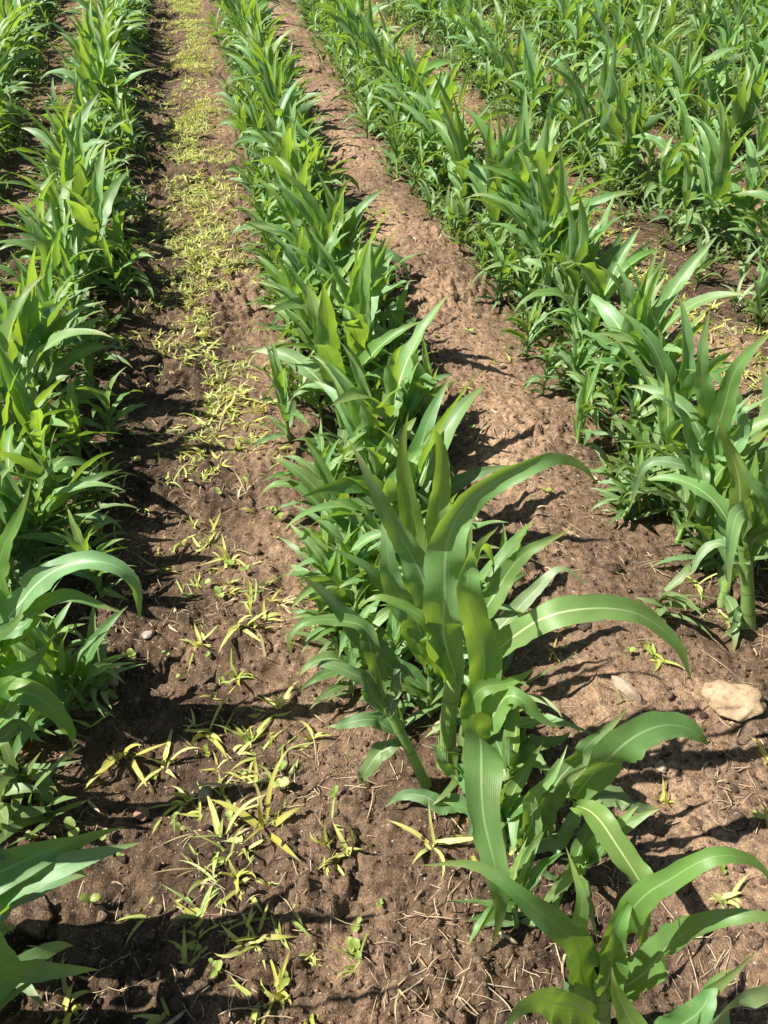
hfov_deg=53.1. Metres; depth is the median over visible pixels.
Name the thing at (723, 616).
barnyard grass
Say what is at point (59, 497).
maize plant
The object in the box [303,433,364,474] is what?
maize plant
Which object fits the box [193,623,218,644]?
barnyard grass
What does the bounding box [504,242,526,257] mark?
grass tuft
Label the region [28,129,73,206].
maize plant
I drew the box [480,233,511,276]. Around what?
grass tuft
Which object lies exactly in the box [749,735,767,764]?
barnyard grass
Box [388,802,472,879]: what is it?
barnyard grass
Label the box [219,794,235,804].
barnyard grass
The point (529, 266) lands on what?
grass tuft
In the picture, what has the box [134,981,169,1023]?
barnyard grass
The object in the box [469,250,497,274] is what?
grass tuft
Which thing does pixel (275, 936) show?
barnyard grass
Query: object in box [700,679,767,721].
stone
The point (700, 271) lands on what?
grass tuft
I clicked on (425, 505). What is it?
maize plant
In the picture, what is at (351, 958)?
barnyard grass
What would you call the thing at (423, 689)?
maize plant
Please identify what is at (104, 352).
grass tuft
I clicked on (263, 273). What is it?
maize plant
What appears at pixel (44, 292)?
maize plant
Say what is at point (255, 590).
barnyard grass
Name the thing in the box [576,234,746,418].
maize plant
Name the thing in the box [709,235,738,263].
grass tuft
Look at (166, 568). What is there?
barnyard grass
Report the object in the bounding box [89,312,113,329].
grass tuft
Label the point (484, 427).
barnyard grass
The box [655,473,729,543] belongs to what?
maize plant
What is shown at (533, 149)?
maize plant
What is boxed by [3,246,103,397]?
maize plant
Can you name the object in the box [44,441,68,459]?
grass tuft
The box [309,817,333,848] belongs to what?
barnyard grass
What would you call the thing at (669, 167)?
maize plant
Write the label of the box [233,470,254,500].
barnyard grass
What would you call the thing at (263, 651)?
barnyard grass
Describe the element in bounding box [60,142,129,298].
maize plant
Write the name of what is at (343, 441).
grass tuft
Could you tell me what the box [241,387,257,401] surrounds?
barnyard grass
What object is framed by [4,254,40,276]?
grass tuft
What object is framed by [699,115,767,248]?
maize plant
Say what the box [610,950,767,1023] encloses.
maize plant
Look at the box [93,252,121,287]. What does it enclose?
grass tuft
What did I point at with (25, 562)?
grass tuft
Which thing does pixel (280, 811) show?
barnyard grass
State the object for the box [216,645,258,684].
barnyard grass
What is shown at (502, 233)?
maize plant
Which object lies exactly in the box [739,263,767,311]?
maize plant
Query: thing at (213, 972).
weed seedling
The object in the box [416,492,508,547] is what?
maize plant
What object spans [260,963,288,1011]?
barnyard grass
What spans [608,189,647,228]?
grass tuft
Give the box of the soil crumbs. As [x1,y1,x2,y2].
[0,78,767,1023]
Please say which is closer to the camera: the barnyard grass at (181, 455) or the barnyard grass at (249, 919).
the barnyard grass at (249, 919)
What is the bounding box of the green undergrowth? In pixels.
[0,0,767,201]
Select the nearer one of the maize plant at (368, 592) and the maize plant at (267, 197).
the maize plant at (368, 592)
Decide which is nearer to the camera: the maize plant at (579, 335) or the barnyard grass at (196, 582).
the barnyard grass at (196, 582)
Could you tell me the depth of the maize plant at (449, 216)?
2.66 m
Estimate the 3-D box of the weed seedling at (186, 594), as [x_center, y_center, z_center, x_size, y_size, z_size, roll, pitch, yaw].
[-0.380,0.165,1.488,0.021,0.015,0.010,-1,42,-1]
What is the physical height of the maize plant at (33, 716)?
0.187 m
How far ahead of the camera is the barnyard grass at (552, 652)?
1.34 m
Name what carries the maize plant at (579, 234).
on the ground at (74, 924)
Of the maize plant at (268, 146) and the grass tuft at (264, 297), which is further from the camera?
the maize plant at (268, 146)
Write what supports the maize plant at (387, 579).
on the ground at (74, 924)
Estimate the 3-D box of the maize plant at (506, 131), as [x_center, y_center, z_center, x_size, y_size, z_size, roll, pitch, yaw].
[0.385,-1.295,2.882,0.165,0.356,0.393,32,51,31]
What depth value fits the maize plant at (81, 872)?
0.87 m
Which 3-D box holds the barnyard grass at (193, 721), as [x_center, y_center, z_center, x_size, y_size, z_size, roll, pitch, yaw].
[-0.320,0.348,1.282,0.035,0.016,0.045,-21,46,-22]
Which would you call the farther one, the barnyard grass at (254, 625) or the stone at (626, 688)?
the barnyard grass at (254, 625)
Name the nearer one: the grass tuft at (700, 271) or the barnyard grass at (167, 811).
the barnyard grass at (167, 811)
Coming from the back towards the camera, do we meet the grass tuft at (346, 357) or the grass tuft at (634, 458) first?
the grass tuft at (346, 357)
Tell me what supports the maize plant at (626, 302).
on the ground at (74, 924)
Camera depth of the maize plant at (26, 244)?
2.27 m
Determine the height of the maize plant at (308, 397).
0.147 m
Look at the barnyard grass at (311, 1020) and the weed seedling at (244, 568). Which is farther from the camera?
the weed seedling at (244, 568)
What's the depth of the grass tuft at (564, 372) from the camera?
1.93 m
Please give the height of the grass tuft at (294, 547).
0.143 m
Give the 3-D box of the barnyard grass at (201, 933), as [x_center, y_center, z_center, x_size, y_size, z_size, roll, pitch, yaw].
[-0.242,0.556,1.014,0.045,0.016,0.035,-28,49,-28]
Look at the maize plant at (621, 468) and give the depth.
1.61 m
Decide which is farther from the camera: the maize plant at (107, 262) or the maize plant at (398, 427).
the maize plant at (107, 262)
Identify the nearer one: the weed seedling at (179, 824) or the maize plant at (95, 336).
the weed seedling at (179, 824)
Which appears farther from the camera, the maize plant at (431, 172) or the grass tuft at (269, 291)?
the maize plant at (431, 172)
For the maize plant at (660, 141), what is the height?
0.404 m
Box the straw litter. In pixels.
[0,16,767,1023]
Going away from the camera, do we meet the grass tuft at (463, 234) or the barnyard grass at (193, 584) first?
the barnyard grass at (193, 584)
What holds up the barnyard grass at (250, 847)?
on the ground at (74, 924)
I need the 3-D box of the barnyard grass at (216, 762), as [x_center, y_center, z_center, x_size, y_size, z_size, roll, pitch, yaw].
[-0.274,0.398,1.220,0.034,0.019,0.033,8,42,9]
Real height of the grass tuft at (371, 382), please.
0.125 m
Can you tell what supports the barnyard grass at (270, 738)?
on the ground at (74, 924)
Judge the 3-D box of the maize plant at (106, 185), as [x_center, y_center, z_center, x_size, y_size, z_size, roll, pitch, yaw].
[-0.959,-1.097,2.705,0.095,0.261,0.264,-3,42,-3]
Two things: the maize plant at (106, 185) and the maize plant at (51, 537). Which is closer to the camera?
the maize plant at (51, 537)
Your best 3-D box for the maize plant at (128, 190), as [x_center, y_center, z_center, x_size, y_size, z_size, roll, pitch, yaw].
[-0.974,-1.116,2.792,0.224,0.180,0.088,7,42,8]
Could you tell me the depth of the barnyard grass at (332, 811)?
1.12 m
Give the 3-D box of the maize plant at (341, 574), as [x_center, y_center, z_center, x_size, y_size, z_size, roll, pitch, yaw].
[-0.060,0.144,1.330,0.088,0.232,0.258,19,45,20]
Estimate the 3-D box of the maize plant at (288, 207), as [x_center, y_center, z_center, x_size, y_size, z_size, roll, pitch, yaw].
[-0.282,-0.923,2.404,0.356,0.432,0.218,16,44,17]
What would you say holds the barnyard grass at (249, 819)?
on the ground at (74, 924)
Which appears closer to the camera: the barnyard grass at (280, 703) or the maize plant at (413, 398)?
the barnyard grass at (280, 703)
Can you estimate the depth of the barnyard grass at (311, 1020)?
0.94 m
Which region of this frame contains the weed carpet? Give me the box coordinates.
[0,0,767,430]
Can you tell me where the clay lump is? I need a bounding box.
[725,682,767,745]
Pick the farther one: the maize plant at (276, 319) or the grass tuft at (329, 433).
the maize plant at (276, 319)
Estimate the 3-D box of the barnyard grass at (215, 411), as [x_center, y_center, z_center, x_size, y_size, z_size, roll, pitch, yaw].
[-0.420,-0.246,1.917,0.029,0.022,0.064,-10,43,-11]
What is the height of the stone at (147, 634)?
0.017 m
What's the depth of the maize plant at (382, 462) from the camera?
1.53 m
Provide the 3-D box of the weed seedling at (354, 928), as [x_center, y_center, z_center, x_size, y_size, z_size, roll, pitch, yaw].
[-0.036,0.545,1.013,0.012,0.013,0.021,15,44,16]
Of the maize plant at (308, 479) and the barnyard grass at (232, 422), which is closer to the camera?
the maize plant at (308, 479)
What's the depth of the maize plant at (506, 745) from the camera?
1.10 m
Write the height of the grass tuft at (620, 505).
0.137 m
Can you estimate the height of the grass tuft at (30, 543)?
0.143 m
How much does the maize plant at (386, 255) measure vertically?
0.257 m
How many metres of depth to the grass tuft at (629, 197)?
2.96 m
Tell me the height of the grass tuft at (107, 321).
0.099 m
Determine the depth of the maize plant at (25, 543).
1.47 m
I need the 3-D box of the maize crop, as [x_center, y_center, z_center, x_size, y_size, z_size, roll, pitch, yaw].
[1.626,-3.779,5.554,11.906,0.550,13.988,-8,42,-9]
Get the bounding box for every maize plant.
[0,88,111,189]
[0,140,131,242]
[0,171,70,283]
[0,200,97,311]
[0,217,78,267]
[0,244,93,340]
[0,275,117,442]
[0,287,68,423]
[0,345,119,492]
[0,370,77,483]
[0,423,95,527]
[0,428,126,535]
[0,457,124,557]
[0,460,58,571]
[0,483,141,677]
[0,603,75,748]
[0,826,140,1008]
[0,848,88,876]
[0,893,71,1010]
[0,932,97,982]
[1,284,108,409]
[1,579,81,718]
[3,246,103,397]
[4,252,116,363]
[5,159,81,268]
[6,266,84,300]
[7,558,23,591]
[8,483,91,588]
[12,429,46,496]
[12,634,131,757]
[13,606,143,717]
[14,196,122,303]
[15,510,129,558]
[19,477,83,535]
[19,512,65,563]
[22,171,59,209]
[24,110,144,218]
[26,215,106,317]
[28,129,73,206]
[29,148,138,225]
[29,505,137,599]
[36,158,122,200]
[37,154,60,181]
[37,614,108,654]
[38,104,130,176]
[42,315,123,372]
[44,236,97,324]
[45,402,97,457]
[50,367,148,445]
[52,375,90,479]
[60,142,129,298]
[60,319,131,369]
[68,217,136,265]
[72,231,147,299]
[73,180,128,233]
[75,335,103,399]
[85,240,153,299]
[88,144,142,190]
[92,155,124,172]
[93,160,126,228]
[103,171,144,218]
[104,208,135,271]
[104,258,136,291]
[105,209,153,269]
[119,185,146,225]
[121,167,140,225]
[225,156,279,211]
[227,202,290,263]
[231,193,288,250]
[234,154,323,251]
[238,118,299,185]
[239,216,319,294]
[240,113,337,193]
[241,147,274,186]
[242,110,326,175]
[245,178,312,227]
[245,237,284,278]
[246,162,278,204]
[246,171,409,299]
[250,264,338,332]
[251,190,273,242]
[251,282,380,443]
[251,337,310,447]
[253,148,280,195]
[253,199,279,241]
[255,255,306,354]
[255,256,284,281]
[256,151,271,196]
[256,258,387,395]
[260,138,348,211]
[260,438,362,516]
[264,133,342,203]
[264,214,291,243]
[266,162,328,223]
[266,207,421,365]
[266,350,314,402]
[268,239,387,345]
[268,321,445,415]
[269,437,365,547]
[270,314,282,329]
[272,115,323,184]
[273,156,349,261]
[274,160,348,208]
[274,537,402,611]
[275,175,367,225]
[277,102,322,183]
[278,213,349,293]
[280,170,391,278]
[281,420,349,479]
[283,267,292,335]
[284,575,367,655]
[285,188,352,261]
[285,516,380,612]
[286,430,483,572]
[287,500,427,606]
[287,574,432,789]
[290,389,338,425]
[290,592,387,680]
[292,504,380,587]
[292,572,383,653]
[295,499,338,557]
[298,515,366,651]
[299,600,408,708]
[300,345,424,439]
[301,375,510,568]
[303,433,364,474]
[312,143,359,202]
[313,343,457,497]
[314,548,380,640]
[315,412,589,712]
[321,169,358,208]
[325,341,444,420]
[327,498,425,562]
[330,418,415,521]
[331,296,474,478]
[334,232,356,271]
[334,233,393,363]
[334,529,513,597]
[335,237,393,372]
[335,610,412,697]
[339,250,410,312]
[339,289,388,318]
[342,349,452,448]
[344,209,370,242]
[347,438,693,771]
[347,593,380,691]
[350,525,523,668]
[353,249,392,327]
[364,318,387,371]
[372,533,525,659]
[379,258,404,323]
[381,282,426,361]
[382,295,399,349]
[385,666,571,947]
[387,640,468,716]
[390,140,444,197]
[406,337,453,443]
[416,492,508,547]
[417,479,475,543]
[420,846,767,1023]
[421,150,449,196]
[422,90,482,215]
[425,675,591,774]
[427,130,482,182]
[430,825,565,947]
[431,625,513,703]
[437,110,463,192]
[439,192,465,237]
[442,121,515,210]
[443,739,569,849]
[451,178,474,208]
[457,110,527,236]
[458,229,505,271]
[459,209,500,249]
[460,103,533,232]
[460,708,550,857]
[464,178,632,296]
[468,216,513,278]
[472,137,618,257]
[473,252,519,301]
[480,520,532,587]
[483,230,529,310]
[486,157,587,245]
[490,142,630,281]
[490,231,543,287]
[496,249,557,316]
[496,296,563,356]
[498,87,576,253]
[501,136,538,226]
[507,707,708,994]
[509,339,579,394]
[510,145,620,273]
[514,228,668,351]
[514,245,553,321]
[515,210,591,321]
[520,113,595,253]
[522,189,625,322]
[538,317,611,377]
[539,330,612,398]
[541,798,658,943]
[548,287,608,351]
[548,291,608,362]
[551,236,561,271]
[565,365,624,429]
[572,250,684,368]
[572,352,614,445]
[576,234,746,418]
[579,436,674,515]
[583,336,613,373]
[586,301,731,428]
[589,369,640,431]
[590,458,674,511]
[593,269,681,405]
[596,161,636,197]
[597,91,644,181]
[597,113,696,200]
[598,294,736,453]
[599,374,656,455]
[603,145,625,189]
[609,367,696,510]
[609,449,653,524]
[610,414,686,473]
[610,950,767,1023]
[615,394,767,516]
[621,429,767,570]
[622,400,690,457]
[628,308,767,519]
[628,365,767,475]
[632,91,742,209]
[640,451,767,650]
[643,137,699,219]
[647,143,697,238]
[655,148,767,222]
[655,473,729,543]
[659,178,699,209]
[666,436,766,492]
[672,188,744,245]
[675,92,766,247]
[688,137,767,254]
[688,413,767,638]
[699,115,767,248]
[723,201,767,271]
[730,198,767,258]
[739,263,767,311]
[748,219,767,294]
[752,541,767,569]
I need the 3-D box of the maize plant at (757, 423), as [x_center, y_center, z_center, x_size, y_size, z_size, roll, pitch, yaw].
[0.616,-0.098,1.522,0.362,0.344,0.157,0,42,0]
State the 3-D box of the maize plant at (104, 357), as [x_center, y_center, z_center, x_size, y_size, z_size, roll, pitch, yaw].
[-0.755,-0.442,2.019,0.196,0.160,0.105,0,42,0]
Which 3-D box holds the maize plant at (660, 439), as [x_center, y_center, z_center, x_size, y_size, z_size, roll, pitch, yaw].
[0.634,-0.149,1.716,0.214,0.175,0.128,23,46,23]
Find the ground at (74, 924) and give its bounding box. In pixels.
[0,0,767,1023]
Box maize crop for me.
[0,0,767,569]
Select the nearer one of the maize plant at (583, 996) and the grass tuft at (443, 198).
the maize plant at (583, 996)
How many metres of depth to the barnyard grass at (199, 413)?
1.92 m
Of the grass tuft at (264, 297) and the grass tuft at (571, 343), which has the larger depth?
the grass tuft at (264, 297)
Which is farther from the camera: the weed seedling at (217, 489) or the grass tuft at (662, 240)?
the grass tuft at (662, 240)
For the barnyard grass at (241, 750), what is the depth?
1.23 m
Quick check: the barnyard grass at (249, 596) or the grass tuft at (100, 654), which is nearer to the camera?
the grass tuft at (100, 654)
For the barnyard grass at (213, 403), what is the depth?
1.94 m
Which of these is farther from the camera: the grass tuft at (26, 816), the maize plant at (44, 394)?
the maize plant at (44, 394)
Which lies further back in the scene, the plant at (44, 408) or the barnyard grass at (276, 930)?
the plant at (44, 408)
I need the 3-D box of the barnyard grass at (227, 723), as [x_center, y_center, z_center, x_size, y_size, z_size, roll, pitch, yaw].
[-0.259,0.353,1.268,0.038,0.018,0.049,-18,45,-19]
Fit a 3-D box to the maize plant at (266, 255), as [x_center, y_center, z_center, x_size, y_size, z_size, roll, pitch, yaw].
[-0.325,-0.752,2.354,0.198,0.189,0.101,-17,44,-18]
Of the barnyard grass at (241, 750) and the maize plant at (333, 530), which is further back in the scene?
the maize plant at (333, 530)
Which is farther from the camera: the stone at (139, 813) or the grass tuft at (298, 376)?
the grass tuft at (298, 376)
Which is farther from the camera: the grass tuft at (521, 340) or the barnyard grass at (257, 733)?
the grass tuft at (521, 340)
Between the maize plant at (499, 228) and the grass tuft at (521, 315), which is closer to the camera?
the grass tuft at (521, 315)
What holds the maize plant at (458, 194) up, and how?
on the ground at (74, 924)
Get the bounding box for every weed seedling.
[0,922,15,934]
[24,830,36,839]
[63,816,78,835]
[79,893,100,904]
[127,648,135,656]
[161,650,168,658]
[175,822,184,830]
[182,593,192,597]
[187,941,201,949]
[201,578,210,587]
[202,745,209,756]
[208,958,217,967]
[208,960,222,977]
[214,586,223,599]
[215,487,221,493]
[224,559,233,567]
[225,810,232,820]
[240,565,248,573]
[273,777,289,789]
[275,511,283,521]
[275,760,286,770]
[280,971,289,986]
[329,785,337,796]
[345,936,353,952]
[349,937,361,958]
[351,916,361,931]
[377,898,383,906]
[541,487,551,491]
[625,646,635,654]
[720,865,726,873]
[752,810,764,818]
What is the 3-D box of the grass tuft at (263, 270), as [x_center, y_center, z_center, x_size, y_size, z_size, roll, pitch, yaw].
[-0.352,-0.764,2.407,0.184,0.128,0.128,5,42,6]
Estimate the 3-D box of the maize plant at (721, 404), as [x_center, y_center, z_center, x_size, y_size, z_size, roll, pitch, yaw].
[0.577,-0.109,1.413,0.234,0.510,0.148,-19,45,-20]
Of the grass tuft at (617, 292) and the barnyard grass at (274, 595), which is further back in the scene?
the grass tuft at (617, 292)
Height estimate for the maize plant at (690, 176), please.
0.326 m
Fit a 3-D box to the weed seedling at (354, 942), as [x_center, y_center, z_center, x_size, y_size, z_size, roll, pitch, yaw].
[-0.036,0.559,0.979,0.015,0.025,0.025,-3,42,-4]
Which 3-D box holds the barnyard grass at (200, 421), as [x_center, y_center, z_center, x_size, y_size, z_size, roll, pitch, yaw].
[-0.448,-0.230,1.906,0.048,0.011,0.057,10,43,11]
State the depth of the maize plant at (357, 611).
1.27 m
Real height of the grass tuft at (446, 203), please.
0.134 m
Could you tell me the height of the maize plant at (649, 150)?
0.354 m
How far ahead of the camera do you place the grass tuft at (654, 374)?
2.02 m
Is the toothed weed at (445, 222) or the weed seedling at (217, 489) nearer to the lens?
the weed seedling at (217, 489)
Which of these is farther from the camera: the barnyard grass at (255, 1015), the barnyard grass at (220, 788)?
the barnyard grass at (220, 788)
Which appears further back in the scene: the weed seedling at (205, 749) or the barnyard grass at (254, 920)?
the weed seedling at (205, 749)
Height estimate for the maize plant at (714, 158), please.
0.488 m
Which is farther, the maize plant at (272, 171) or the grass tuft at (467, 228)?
the maize plant at (272, 171)
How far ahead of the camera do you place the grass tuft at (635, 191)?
2.97 m
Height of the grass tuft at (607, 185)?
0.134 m
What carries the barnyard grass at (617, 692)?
on the ground at (74, 924)
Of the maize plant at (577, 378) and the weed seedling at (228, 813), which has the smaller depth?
the weed seedling at (228, 813)
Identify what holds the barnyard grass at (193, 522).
on the ground at (74, 924)
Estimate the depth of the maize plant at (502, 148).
2.68 m
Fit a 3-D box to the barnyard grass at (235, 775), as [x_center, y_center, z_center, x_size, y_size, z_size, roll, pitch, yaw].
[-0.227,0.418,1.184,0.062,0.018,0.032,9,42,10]
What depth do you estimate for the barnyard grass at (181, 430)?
1.86 m
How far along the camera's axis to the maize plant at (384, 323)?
2.15 m
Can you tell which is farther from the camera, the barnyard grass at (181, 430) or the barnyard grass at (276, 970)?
the barnyard grass at (181, 430)
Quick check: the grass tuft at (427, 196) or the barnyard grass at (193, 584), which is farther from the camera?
the grass tuft at (427, 196)
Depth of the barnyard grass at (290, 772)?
1.19 m
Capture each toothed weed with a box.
[438,208,458,229]
[472,239,492,262]
[600,454,666,481]
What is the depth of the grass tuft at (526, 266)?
2.25 m
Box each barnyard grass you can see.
[52,957,89,1023]
[72,710,115,728]
[73,507,104,535]
[83,742,167,790]
[97,444,135,478]
[105,473,128,489]
[105,518,130,552]
[111,896,195,948]
[134,729,200,789]
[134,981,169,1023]
[139,556,179,574]
[143,800,186,833]
[149,438,162,446]
[149,805,177,833]
[152,846,216,877]
[160,824,211,845]
[161,429,193,436]
[161,879,219,928]
[165,462,187,491]
[166,792,201,810]
[166,927,207,967]
[169,786,203,815]
[171,534,195,554]
[173,882,212,930]
[174,449,190,462]
[176,792,202,820]
[178,408,209,416]
[179,433,192,449]
[179,638,195,675]
[180,451,197,471]
[180,465,193,488]
[180,732,197,754]
[180,772,242,799]
[180,860,219,903]
[181,925,214,955]
[184,573,211,590]
[184,685,235,763]
[185,515,204,528]
[186,708,198,733]
[186,841,199,855]
[187,572,200,591]
[187,859,221,895]
[189,636,211,647]
[190,415,214,426]
[190,534,239,569]
[191,532,215,551]
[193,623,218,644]
[193,791,264,875]
[194,470,210,481]
[196,824,246,877]
[197,394,222,407]
[199,398,217,409]
[199,414,232,434]
[200,689,219,699]
[201,432,229,438]
[202,752,218,772]
[202,771,221,811]
[203,431,216,456]
[205,399,240,413]
[205,512,220,541]
[206,393,234,422]
[206,906,237,930]
[209,746,302,862]
[210,405,218,416]
[212,448,230,466]
[212,781,230,803]
[213,713,276,746]
[214,436,225,458]
[214,587,238,595]
[215,917,277,944]
[215,921,257,957]
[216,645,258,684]
[217,876,262,912]
[218,391,232,411]
[218,609,269,652]
[218,739,253,767]
[219,709,233,734]
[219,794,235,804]
[219,840,254,866]
[219,856,255,892]
[220,575,241,587]
[221,411,235,424]
[223,772,256,786]
[224,399,250,408]
[225,663,253,684]
[227,415,244,427]
[227,796,263,837]
[227,901,296,940]
[228,976,259,1023]
[230,401,266,407]
[230,440,243,452]
[230,728,285,774]
[232,540,252,554]
[232,557,263,566]
[232,757,267,803]
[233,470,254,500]
[234,436,250,450]
[235,577,252,600]
[235,606,251,633]
[235,769,278,789]
[235,938,265,969]
[238,837,266,861]
[239,507,255,523]
[239,580,270,598]
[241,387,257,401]
[241,415,269,429]
[242,905,256,940]
[243,579,256,602]
[244,597,258,611]
[245,707,292,719]
[247,757,298,783]
[248,797,285,824]
[249,776,273,828]
[250,613,275,630]
[252,398,277,406]
[252,681,297,709]
[255,402,271,412]
[255,629,275,669]
[256,583,313,613]
[256,732,278,748]
[256,878,278,887]
[257,599,281,636]
[257,769,283,816]
[258,579,274,586]
[259,765,270,779]
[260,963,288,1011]
[262,948,290,1022]
[263,443,289,454]
[266,804,282,826]
[267,588,282,602]
[269,918,288,948]
[271,912,289,952]
[277,736,309,771]
[291,866,320,940]
[297,721,334,750]
[298,948,320,960]
[303,1013,318,1023]
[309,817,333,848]
[309,955,322,966]
[319,857,344,875]
[320,821,376,864]
[321,854,328,876]
[325,931,369,978]
[331,795,343,830]
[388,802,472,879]
[394,975,407,1023]
[454,818,476,860]
[466,423,491,445]
[545,633,559,661]
[593,681,631,704]
[635,636,684,671]
[652,776,674,808]
[687,573,716,603]
[706,873,750,908]
[714,608,763,636]
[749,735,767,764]
[752,784,767,824]
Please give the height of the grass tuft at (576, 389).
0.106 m
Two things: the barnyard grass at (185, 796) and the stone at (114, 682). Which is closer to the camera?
the barnyard grass at (185, 796)
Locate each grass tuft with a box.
[0,740,79,782]
[0,742,79,820]
[0,744,92,845]
[0,754,42,840]
[1,234,39,265]
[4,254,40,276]
[6,675,50,723]
[8,548,59,586]
[9,702,86,741]
[10,571,44,610]
[18,498,40,546]
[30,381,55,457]
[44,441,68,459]
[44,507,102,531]
[47,449,79,508]
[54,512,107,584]
[61,334,113,372]
[66,325,146,366]
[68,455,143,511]
[68,457,117,506]
[70,597,123,715]
[77,489,98,531]
[79,292,102,313]
[82,272,109,297]
[86,305,130,332]
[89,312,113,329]
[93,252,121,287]
[96,265,113,284]
[112,239,154,262]
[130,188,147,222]
[242,252,282,279]
[243,287,275,309]
[243,342,299,396]
[252,241,281,257]
[252,276,282,319]
[260,270,276,301]
[280,523,357,586]
[284,354,320,395]
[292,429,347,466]
[307,415,357,466]
[314,173,344,202]
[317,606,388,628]
[324,432,360,474]
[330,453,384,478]
[341,349,372,387]
[356,671,441,727]
[364,348,389,387]
[401,165,441,186]
[403,163,428,186]
[416,172,451,198]
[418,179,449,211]
[418,185,444,207]
[419,722,536,804]
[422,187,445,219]
[424,706,522,741]
[428,189,461,216]
[437,183,453,223]
[439,195,475,230]
[444,211,472,232]
[447,221,481,252]
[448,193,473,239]
[466,213,506,251]
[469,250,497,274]
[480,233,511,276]
[480,267,556,308]
[495,262,519,284]
[502,293,537,327]
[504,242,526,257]
[513,257,534,312]
[513,322,552,350]
[515,652,575,718]
[516,254,545,289]
[525,312,589,352]
[528,280,558,342]
[529,296,567,326]
[529,341,615,391]
[552,363,594,396]
[554,365,597,399]
[556,333,597,400]
[556,362,595,400]
[563,339,608,361]
[567,382,613,399]
[581,399,633,487]
[586,248,619,298]
[592,169,630,205]
[595,364,623,392]
[598,471,680,520]
[606,167,654,203]
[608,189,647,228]
[608,466,628,493]
[620,180,640,201]
[622,163,656,199]
[622,470,685,518]
[623,451,667,474]
[625,175,638,198]
[625,201,641,219]
[630,424,679,470]
[636,189,669,219]
[636,555,730,639]
[641,451,700,538]
[646,187,659,209]
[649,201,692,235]
[652,163,680,192]
[652,224,670,245]
[652,342,678,378]
[662,213,720,247]
[670,208,701,235]
[670,506,723,571]
[676,207,703,232]
[686,222,718,245]
[691,260,732,284]
[693,223,745,279]
[693,229,714,250]
[694,243,726,269]
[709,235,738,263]
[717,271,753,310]
[724,230,761,260]
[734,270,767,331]
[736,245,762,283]
[739,304,767,322]
[745,299,767,324]
[752,243,767,270]
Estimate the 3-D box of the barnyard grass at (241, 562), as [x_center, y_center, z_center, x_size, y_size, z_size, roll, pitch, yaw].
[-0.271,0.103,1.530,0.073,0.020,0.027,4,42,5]
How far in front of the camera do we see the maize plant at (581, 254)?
2.20 m
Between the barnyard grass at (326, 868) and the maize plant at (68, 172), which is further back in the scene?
the maize plant at (68, 172)
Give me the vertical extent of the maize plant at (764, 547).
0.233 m
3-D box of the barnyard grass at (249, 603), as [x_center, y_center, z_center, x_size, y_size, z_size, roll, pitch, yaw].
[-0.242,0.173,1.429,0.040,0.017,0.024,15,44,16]
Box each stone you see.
[109,676,118,687]
[133,806,149,820]
[141,630,154,638]
[198,786,212,802]
[611,675,641,702]
[655,759,666,773]
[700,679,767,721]
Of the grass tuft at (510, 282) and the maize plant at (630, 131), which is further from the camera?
the maize plant at (630, 131)
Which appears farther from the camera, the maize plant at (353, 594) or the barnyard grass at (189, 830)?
the maize plant at (353, 594)
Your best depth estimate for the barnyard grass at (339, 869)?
1.06 m
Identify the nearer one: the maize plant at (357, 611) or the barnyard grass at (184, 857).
the barnyard grass at (184, 857)
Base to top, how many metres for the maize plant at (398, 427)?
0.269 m
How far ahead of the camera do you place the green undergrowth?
4.13 m
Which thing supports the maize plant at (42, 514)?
on the ground at (74, 924)
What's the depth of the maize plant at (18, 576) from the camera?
1.40 m
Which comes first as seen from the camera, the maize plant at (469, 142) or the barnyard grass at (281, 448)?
the barnyard grass at (281, 448)
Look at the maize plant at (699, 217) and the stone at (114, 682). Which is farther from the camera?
the maize plant at (699, 217)
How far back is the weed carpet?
2.82 m
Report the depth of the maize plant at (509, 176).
2.35 m
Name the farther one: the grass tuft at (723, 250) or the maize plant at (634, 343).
the grass tuft at (723, 250)
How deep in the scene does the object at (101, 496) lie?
1.63 m
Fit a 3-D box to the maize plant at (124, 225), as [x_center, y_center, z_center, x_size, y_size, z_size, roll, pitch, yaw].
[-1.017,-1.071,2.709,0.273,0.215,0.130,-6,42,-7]
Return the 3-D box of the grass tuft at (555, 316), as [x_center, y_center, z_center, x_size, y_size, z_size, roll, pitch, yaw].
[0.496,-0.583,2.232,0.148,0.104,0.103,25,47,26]
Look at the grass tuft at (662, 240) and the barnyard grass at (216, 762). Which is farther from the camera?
the grass tuft at (662, 240)
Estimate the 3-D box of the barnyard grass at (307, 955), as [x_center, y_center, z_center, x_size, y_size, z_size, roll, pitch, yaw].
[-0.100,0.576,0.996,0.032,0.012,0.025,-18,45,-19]
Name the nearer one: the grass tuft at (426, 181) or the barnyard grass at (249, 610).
the barnyard grass at (249, 610)
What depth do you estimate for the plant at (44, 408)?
1.75 m
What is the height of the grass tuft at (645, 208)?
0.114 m
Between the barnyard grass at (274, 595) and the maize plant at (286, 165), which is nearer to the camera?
the barnyard grass at (274, 595)
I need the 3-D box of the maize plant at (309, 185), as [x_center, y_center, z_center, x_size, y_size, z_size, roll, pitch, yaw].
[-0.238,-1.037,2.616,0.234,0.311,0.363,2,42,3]
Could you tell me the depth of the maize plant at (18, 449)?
1.57 m
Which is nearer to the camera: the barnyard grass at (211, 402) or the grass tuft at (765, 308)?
the barnyard grass at (211, 402)
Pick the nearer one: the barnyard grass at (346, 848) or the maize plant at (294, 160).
the barnyard grass at (346, 848)

